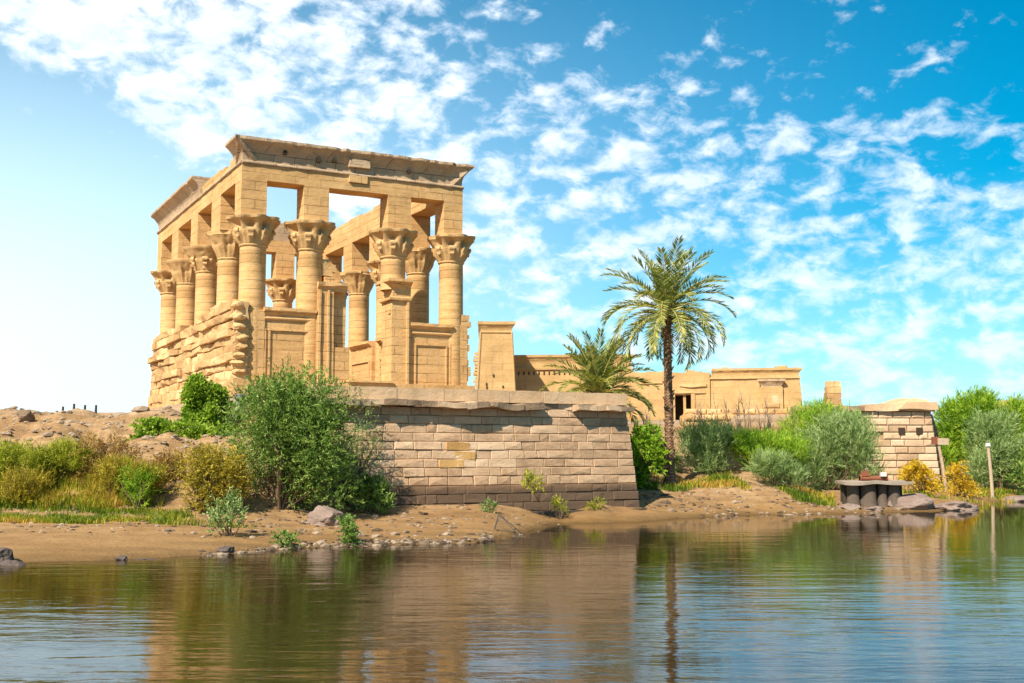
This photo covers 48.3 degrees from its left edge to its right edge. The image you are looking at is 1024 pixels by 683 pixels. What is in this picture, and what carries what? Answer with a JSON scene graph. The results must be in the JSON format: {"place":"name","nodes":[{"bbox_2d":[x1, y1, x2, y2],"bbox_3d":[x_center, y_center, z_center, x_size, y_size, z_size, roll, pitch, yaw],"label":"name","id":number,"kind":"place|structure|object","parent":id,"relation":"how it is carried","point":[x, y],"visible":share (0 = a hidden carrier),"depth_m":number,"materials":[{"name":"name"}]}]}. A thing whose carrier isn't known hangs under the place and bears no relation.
{"place":"outdoors","nodes":[
{"label":"outdoors","id":0,"kind":"place"},
{"bbox_2d":[0,484,124,510],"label":"dry grass","id":1,"kind":"structure","parent":0,"point":[53,498],"depth_m":49.39,"materials":[{"name":"plant"}]},
{"bbox_2d":[0,503,256,527],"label":"grass","id":2,"kind":"structure","parent":0,"point":[171,517],"depth_m":47.50,"materials":[{"name":"green plant"}]},
{"bbox_2d":[0,396,1022,561],"bbox_3d":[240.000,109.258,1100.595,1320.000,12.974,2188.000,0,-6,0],"label":"ground","id":3,"kind":"structure","parent":0,"point":[139,541],"depth_m":52.80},
{"bbox_2d":[0,547,13,561],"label":"rock","id":4,"kind":"object","parent":3,"relation":"on","point":[6,553],"visible":0.59,"depth_m":37.23,"materials":[{"name":"grey stone"}]},
{"bbox_2d":[16,410,34,421],"bbox_3d":[-26.333,4.092,61.867,0.990,0.751,0.830,0,-6,0],"label":"rock","id":5,"kind":"object","parent":3,"relation":"on","point":[25,415],"visible":1,"depth_m":61.63,"materials":[{"name":"stone"}]},
{"bbox_2d":[0,437,55,481],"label":"bank bush","id":6,"kind":"object","parent":3,"relation":"on","point":[14,454],"visible":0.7,"depth_m":50.71,"materials":[{"name":"green plant"}]},
{"bbox_2d":[0,463,56,505],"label":"bank bush","id":7,"kind":"object","parent":3,"relation":"on","point":[18,481],"visible":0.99,"depth_m":49.33,"materials":[{"name":"yellow plant"}]},
{"bbox_2d":[37,434,100,479],"bbox_3d":[-19.992,5.437,51.759,3.114,2.628,2.699,0,-6,0],"label":"bank bush","id":8,"kind":"object","parent":3,"relation":"on","point":[64,461],"visible":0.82,"depth_m":51.23,"materials":[{"name":"green plant"}]},
{"bbox_2d":[0,461,162,506],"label":"reeds","id":9,"kind":"object","parent":3,"relation":"on","point":[61,483],"visible":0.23,"depth_m":50.88,"materials":[{"name":"green plant"}]},
{"bbox_2d":[68,429,146,483],"bbox_3d":[-18.483,5.342,51.919,3.656,2.740,2.928,0,-6,0],"label":"dry shrub","id":10,"kind":"object","parent":3,"relation":"on","point":[111,451],"visible":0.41,"depth_m":51.57,"materials":[{"name":"brown plant"}]},
{"bbox_2d":[115,554,127,559],"bbox_3d":[-13.054,7.283,38.283,0.427,0.304,0.346,0,-6,0],"label":"rock","id":11,"kind":"object","parent":3,"relation":"on","point":[121,557],"visible":0.79,"depth_m":38.16,"materials":[{"name":"grey stone"}]},
{"bbox_2d":[84,450,175,500],"bbox_3d":[-17.184,6.023,50.591,4.281,2.634,2.974,-1,-6,9],"label":"bank bush","id":12,"kind":"object","parent":3,"relation":"on","point":[109,468],"visible":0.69,"depth_m":50.18,"materials":[{"name":"yellow plant"}]},
{"bbox_2d":[115,458,168,509],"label":"bank bush","id":13,"kind":"object","parent":3,"relation":"on","point":[140,494],"visible":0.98,"depth_m":49.45,"materials":[{"name":"green plant"}]},
{"bbox_2d":[149,447,189,482],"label":"dry shrub","id":14,"kind":"object","parent":3,"relation":"on","point":[169,460],"visible":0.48,"depth_m":52.01,"materials":[{"name":"brown plant"}]},
{"bbox_2d":[126,415,240,440],"bbox_3d":[-16.625,4.793,58.214,6.086,2.205,2.907,0,-6,0],"label":"trailing creeper","id":15,"kind":"object","parent":3,"relation":"on","point":[151,426],"visible":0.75,"depth_m":57.81,"materials":[{"name":"green plant"}]},
{"bbox_2d":[178,372,233,426],"bbox_3d":[-16.053,3.322,59.933,2.752,3.517,2.892,0,-6,0],"label":"creeper","id":16,"kind":"object","parent":3,"relation":"on","point":[201,396],"visible":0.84,"depth_m":59.36,"materials":[{"name":"green plant"}]},
{"bbox_2d":[165,436,257,513],"bbox_3d":[-12.959,5.832,49.384,3.796,3.613,2.772,0,-6,0],"label":"yellow shrub","id":17,"kind":"object","parent":3,"relation":"on","point":[205,467],"visible":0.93,"depth_m":49.13,"materials":[{"name":"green plant"}]},
{"bbox_2d":[202,486,249,536],"bbox_3d":[-10.984,6.602,43.823,2.050,2.236,1.718,0,-6,0],"label":"sapling","id":18,"kind":"object","parent":3,"relation":"on","point":[216,518],"visible":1,"depth_m":43.89,"materials":[{"name":"green plant"}]},
{"bbox_2d":[217,546,234,552],"bbox_3d":[-10.168,7.440,40.639,0.528,0.337,0.489,-2,-6,19],"label":"rock","id":19,"kind":"object","parent":3,"relation":"on","point":[226,549],"visible":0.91,"depth_m":40.53,"materials":[{"name":"grey stone"}]},
{"bbox_2d":[269,528,304,548],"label":"plant","id":20,"kind":"object","parent":3,"relation":"on","point":[282,540],"visible":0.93,"depth_m":42.40,"materials":[{"name":"green plant"}]},
{"bbox_2d":[212,356,367,511],"bbox_3d":[-10.068,4.216,51.326,7.235,7.064,5.627,0,-6,0],"label":"shrub","id":21,"kind":"object","parent":3,"relation":"on","point":[294,437],"visible":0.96,"depth_m":50.39,"materials":[{"name":"green plant"}]},
{"bbox_2d":[147,134,475,408],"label":"kiosk","id":22,"kind":"object","parent":3,"relation":"on","point":[221,234],"visible":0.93,"depth_m":75.51,"materials":[{"name":"stone"}]},
{"bbox_2d":[307,505,344,525],"bbox_3d":[-7.980,7.660,49.195,1.540,1.222,1.295,-2,-6,23],"label":"rock","id":23,"kind":"object","parent":3,"relation":"on","point":[319,515],"visible":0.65,"depth_m":48.73,"materials":[{"name":"stone"}]},
{"bbox_2d":[333,513,362,545],"bbox_3d":[-6.264,7.290,44.004,1.179,1.507,1.492,0,-6,0],"label":"sapling","id":24,"kind":"object","parent":3,"relation":"on","point":[350,533],"visible":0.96,"depth_m":43.79,"materials":[{"name":"green plant"}]},
{"bbox_2d":[331,373,388,507],"bbox_3d":[-7.915,4.730,54.959,4.025,6.638,3.121,0,-6,0],"label":"wispy shrub","id":25,"kind":"object","parent":3,"relation":"on","point":[359,471],"visible":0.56,"depth_m":54.77,"materials":[{"name":"green plant"}]},
{"bbox_2d":[342,470,396,513],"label":"shrub","id":26,"kind":"object","parent":3,"relation":"on","point":[374,491],"visible":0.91,"depth_m":52.86,"materials":[{"name":"green plant"}]},
{"bbox_2d":[0,405,906,555],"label":"shore stones","id":27,"kind":"object","parent":3,"relation":"on","point":[407,541],"visible":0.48,"depth_m":51.63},
{"bbox_2d":[308,385,646,516],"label":"terrace wall","id":28,"kind":"structure","parent":3,"relation":"on","point":[474,446],"depth_m":58.89,"materials":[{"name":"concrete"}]},
{"bbox_2d":[473,321,515,390],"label":"pylon tower","id":29,"kind":"structure","parent":28,"relation":"on","point":[494,368],"depth_m":131.96,"materials":[{"name":"stone"}]},
{"bbox_2d":[514,469,545,509],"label":"weed","id":30,"kind":"object","parent":28,"relation":"attached to","point":[531,476],"depth_m":57.52,"materials":[{"name":"green plant"}]},
{"bbox_2d":[476,497,498,512],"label":"weed","id":31,"kind":"object","parent":3,"relation":"on","point":[489,504],"visible":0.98,"depth_m":54.78,"materials":[{"name":"green plant"}]},
{"bbox_2d":[494,514,523,535],"bbox_3d":[-0.167,7.917,49.343,1.428,0.976,0.585,0,-6,0],"label":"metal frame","id":32,"kind":"object","parent":3,"relation":"on","point":[499,515],"visible":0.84,"depth_m":49.20,"materials":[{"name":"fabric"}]},
{"bbox_2d":[549,495,569,518],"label":"weed","id":33,"kind":"object","parent":3,"relation":"on","point":[555,503],"visible":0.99,"depth_m":58.73,"materials":[{"name":"green plant"}]},
{"bbox_2d":[514,354,633,419],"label":"pylon block","id":34,"kind":"structure","parent":3,"relation":"on","point":[532,373],"depth_m":139.29,"materials":[{"name":"stone"}]},
{"bbox_2d":[585,495,606,510],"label":"weed","id":35,"kind":"object","parent":3,"relation":"on","point":[593,503],"visible":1,"depth_m":60.34,"materials":[{"name":"green plant"}]},
{"bbox_2d":[540,327,661,427],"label":"palm tree","id":36,"kind":"object","parent":3,"relation":"on","point":[599,376],"visible":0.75,"depth_m":70.81,"materials":[{"name":"green plant"}]},
{"bbox_2d":[629,420,671,489],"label":"bank shrub","id":37,"kind":"object","parent":3,"relation":"on","point":[643,464],"visible":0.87,"depth_m":69.38,"materials":[{"name":"green plant"}]},
{"bbox_2d":[640,403,660,434],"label":"bare shrub","id":38,"kind":"object","parent":3,"relation":"on","point":[647,418],"visible":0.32,"depth_m":79.78,"materials":[{"name":"brown plant"}]},
{"bbox_2d":[643,446,683,472],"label":"bank shrub","id":39,"kind":"object","parent":3,"relation":"on","point":[676,460],"visible":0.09,"depth_m":75.34,"materials":[{"name":"green plant"}]},
{"bbox_2d":[600,236,736,484],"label":"palm tree","id":40,"kind":"object","parent":3,"relation":"on","point":[668,301],"visible":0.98,"depth_m":71.62,"materials":[{"name":"green plant"}]},
{"bbox_2d":[679,409,705,451],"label":"bare shrub","id":41,"kind":"object","parent":3,"relation":"on","point":[693,422],"visible":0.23,"depth_m":83.79,"materials":[{"name":"brown plant"}]},
{"bbox_2d":[674,415,743,473],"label":"bank shrub","id":42,"kind":"object","parent":3,"relation":"on","point":[709,440],"visible":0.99,"depth_m":75.01,"materials":[{"name":"green plant"}]},
{"bbox_2d":[631,365,801,419],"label":"temple hall","id":43,"kind":"structure","parent":3,"relation":"on","point":[781,385],"depth_m":130.32,"materials":[{"name":"stone"}]},
{"bbox_2d":[673,396,690,419],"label":"doorway interior","id":44,"kind":"structure","parent":43,"relation":"in","point":[678,399],"depth_m":133.39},
{"bbox_2d":[679,403,787,427],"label":"ruined wall","id":45,"kind":"structure","parent":3,"relation":"on","point":[720,413],"depth_m":95.33,"materials":[{"name":"beige stone"}]},
{"bbox_2d":[693,387,774,460],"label":"bare shrub","id":46,"kind":"object","parent":3,"relation":"on","point":[748,418],"visible":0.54,"depth_m":81.86,"materials":[{"name":"brown plant"}]},
{"bbox_2d":[641,468,835,506],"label":"ground cover","id":47,"kind":"object","parent":3,"relation":"on","point":[712,480],"visible":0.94,"depth_m":70.38,"materials":[{"name":"green plant"}]},
{"bbox_2d":[721,423,818,473],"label":"bank shrub","id":48,"kind":"object","parent":3,"relation":"on","point":[752,438],"visible":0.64,"depth_m":75.74,"materials":[{"name":"green plant"}]},
{"bbox_2d":[741,445,814,489],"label":"bank shrub","id":49,"kind":"object","parent":3,"relation":"on","point":[773,467],"visible":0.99,"depth_m":72.20,"materials":[{"name":"green plant"}]},
{"bbox_2d":[775,395,871,477],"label":"bank shrub","id":50,"kind":"object","parent":3,"relation":"on","point":[806,415],"visible":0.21,"depth_m":86.19,"materials":[{"name":"green plant"}]},
{"bbox_2d":[824,381,841,405],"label":"ruined pier","id":51,"kind":"structure","parent":3,"relation":"on","point":[832,389],"depth_m":104.04,"materials":[{"name":"beige stone"}]},
{"bbox_2d":[789,404,897,490],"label":"bank shrub","id":52,"kind":"object","parent":3,"relation":"on","point":[837,438],"visible":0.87,"depth_m":77.95,"materials":[{"name":"green plant"}]},
{"bbox_2d":[836,503,860,509],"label":"rock","id":53,"kind":"object","parent":3,"relation":"on","point":[848,506],"visible":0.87,"depth_m":68.11,"materials":[{"name":"stone"}]},
{"bbox_2d":[788,398,939,481],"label":"quay wall","id":54,"kind":"structure","parent":3,"relation":"on","point":[907,429],"depth_m":90.43,"materials":[{"name":"stone"}]},
{"bbox_2d":[862,506,882,510],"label":"rock","id":55,"kind":"object","parent":3,"relation":"on","point":[874,508],"visible":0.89,"depth_m":68.08,"materials":[{"name":"stone"}]},
{"bbox_2d":[835,480,913,507],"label":"concrete platform","id":56,"kind":"structure","parent":3,"relation":"on","point":[879,493],"depth_m":69.86,"materials":[{"name":"grey concrete"}]},
{"bbox_2d":[859,471,887,480],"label":"rusty pipe","id":57,"kind":"object","parent":56,"relation":"on","point":[864,476],"visible":0.94,"depth_m":70.58,"materials":[{"name":"metal"}]},
{"bbox_2d":[888,493,934,509],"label":"rock","id":58,"kind":"object","parent":3,"relation":"on","point":[917,501],"visible":0.77,"depth_m":69.56,"materials":[{"name":"stone"}]},
{"bbox_2d":[896,458,947,494],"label":"golden bush","id":59,"kind":"object","parent":3,"relation":"on","point":[917,471],"visible":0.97,"depth_m":79.26,"materials":[{"name":"yellow plant"}]},
{"bbox_2d":[931,437,948,492],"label":"wooden post","id":60,"kind":"object","parent":3,"relation":"on","point":[938,441],"visible":0.91,"depth_m":83.52,"materials":[{"name":"brown wood"}]},
{"bbox_2d":[934,501,978,510],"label":"rock","id":61,"kind":"object","parent":3,"relation":"on","point":[956,506],"visible":0.66,"depth_m":70.21,"materials":[{"name":"stone"}]},
{"bbox_2d":[898,478,1023,504],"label":"bank grass","id":62,"kind":"structure","parent":3,"relation":"on","point":[999,494],"depth_m":83.77,"materials":[{"name":"green plant"}]},
{"bbox_2d":[942,460,981,497],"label":"golden bush","id":63,"kind":"object","parent":3,"relation":"on","point":[967,484],"visible":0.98,"depth_m":82.11,"materials":[{"name":"yellow plant"}]},
{"bbox_2d":[932,382,1017,481],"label":"leafy tree","id":64,"kind":"object","parent":3,"relation":"on","point":[950,419],"visible":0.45,"depth_m":97.73,"materials":[{"name":"green plant"}]},
{"bbox_2d":[985,443,994,498],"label":"wooden post","id":65,"kind":"object","parent":3,"relation":"on","point":[988,445],"visible":0.87,"depth_m":83.39,"materials":[{"name":"brown wood"}]},
{"bbox_2d":[959,404,1023,489],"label":"leafy tree","id":66,"kind":"object","parent":3,"relation":"on","point":[994,432],"visible":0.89,"depth_m":91.95,"materials":[{"name":"green plant"}]},
{"bbox_2d":[993,391,1023,465],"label":"leafy tree","id":67,"kind":"object","parent":3,"relation":"on","point":[1014,404],"visible":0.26,"depth_m":103.44,"materials":[{"name":"green plant"}]},
{"bbox_2d":[1001,443,1023,494],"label":"leafy tree","id":68,"kind":"object","parent":3,"relation":"on","point":[1018,471],"visible":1,"depth_m":88.52,"materials":[{"name":"green plant"}]},
{"bbox_2d":[1002,495,1023,501],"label":"rock","id":69,"kind":"object","parent":3,"relation":"on","point":[1018,498],"visible":0.51,"depth_m":82.68,"materials":[{"name":"stone"}]},
{"bbox_2d":[0,502,1023,682],"bbox_3d":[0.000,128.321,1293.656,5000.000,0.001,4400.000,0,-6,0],"label":"water","id":70,"kind":"structure","parent":0,"point":[911,597],"depth_m":26.36,"materials":[{"name":"blue liquid"}]},
{"bbox_2d":[0,560,26,565],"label":"rock","id":71,"kind":"object","parent":70,"relation":"in","point":[10,563],"visible":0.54,"depth_m":36.33,"materials":[{"name":"grey stone"}]},
{"bbox_2d":[0,0,1023,421],"label":"sky","id":72,"kind":"structure","parent":0,"point":[853,170],"materials":[{"name":"blue"}]}
]}

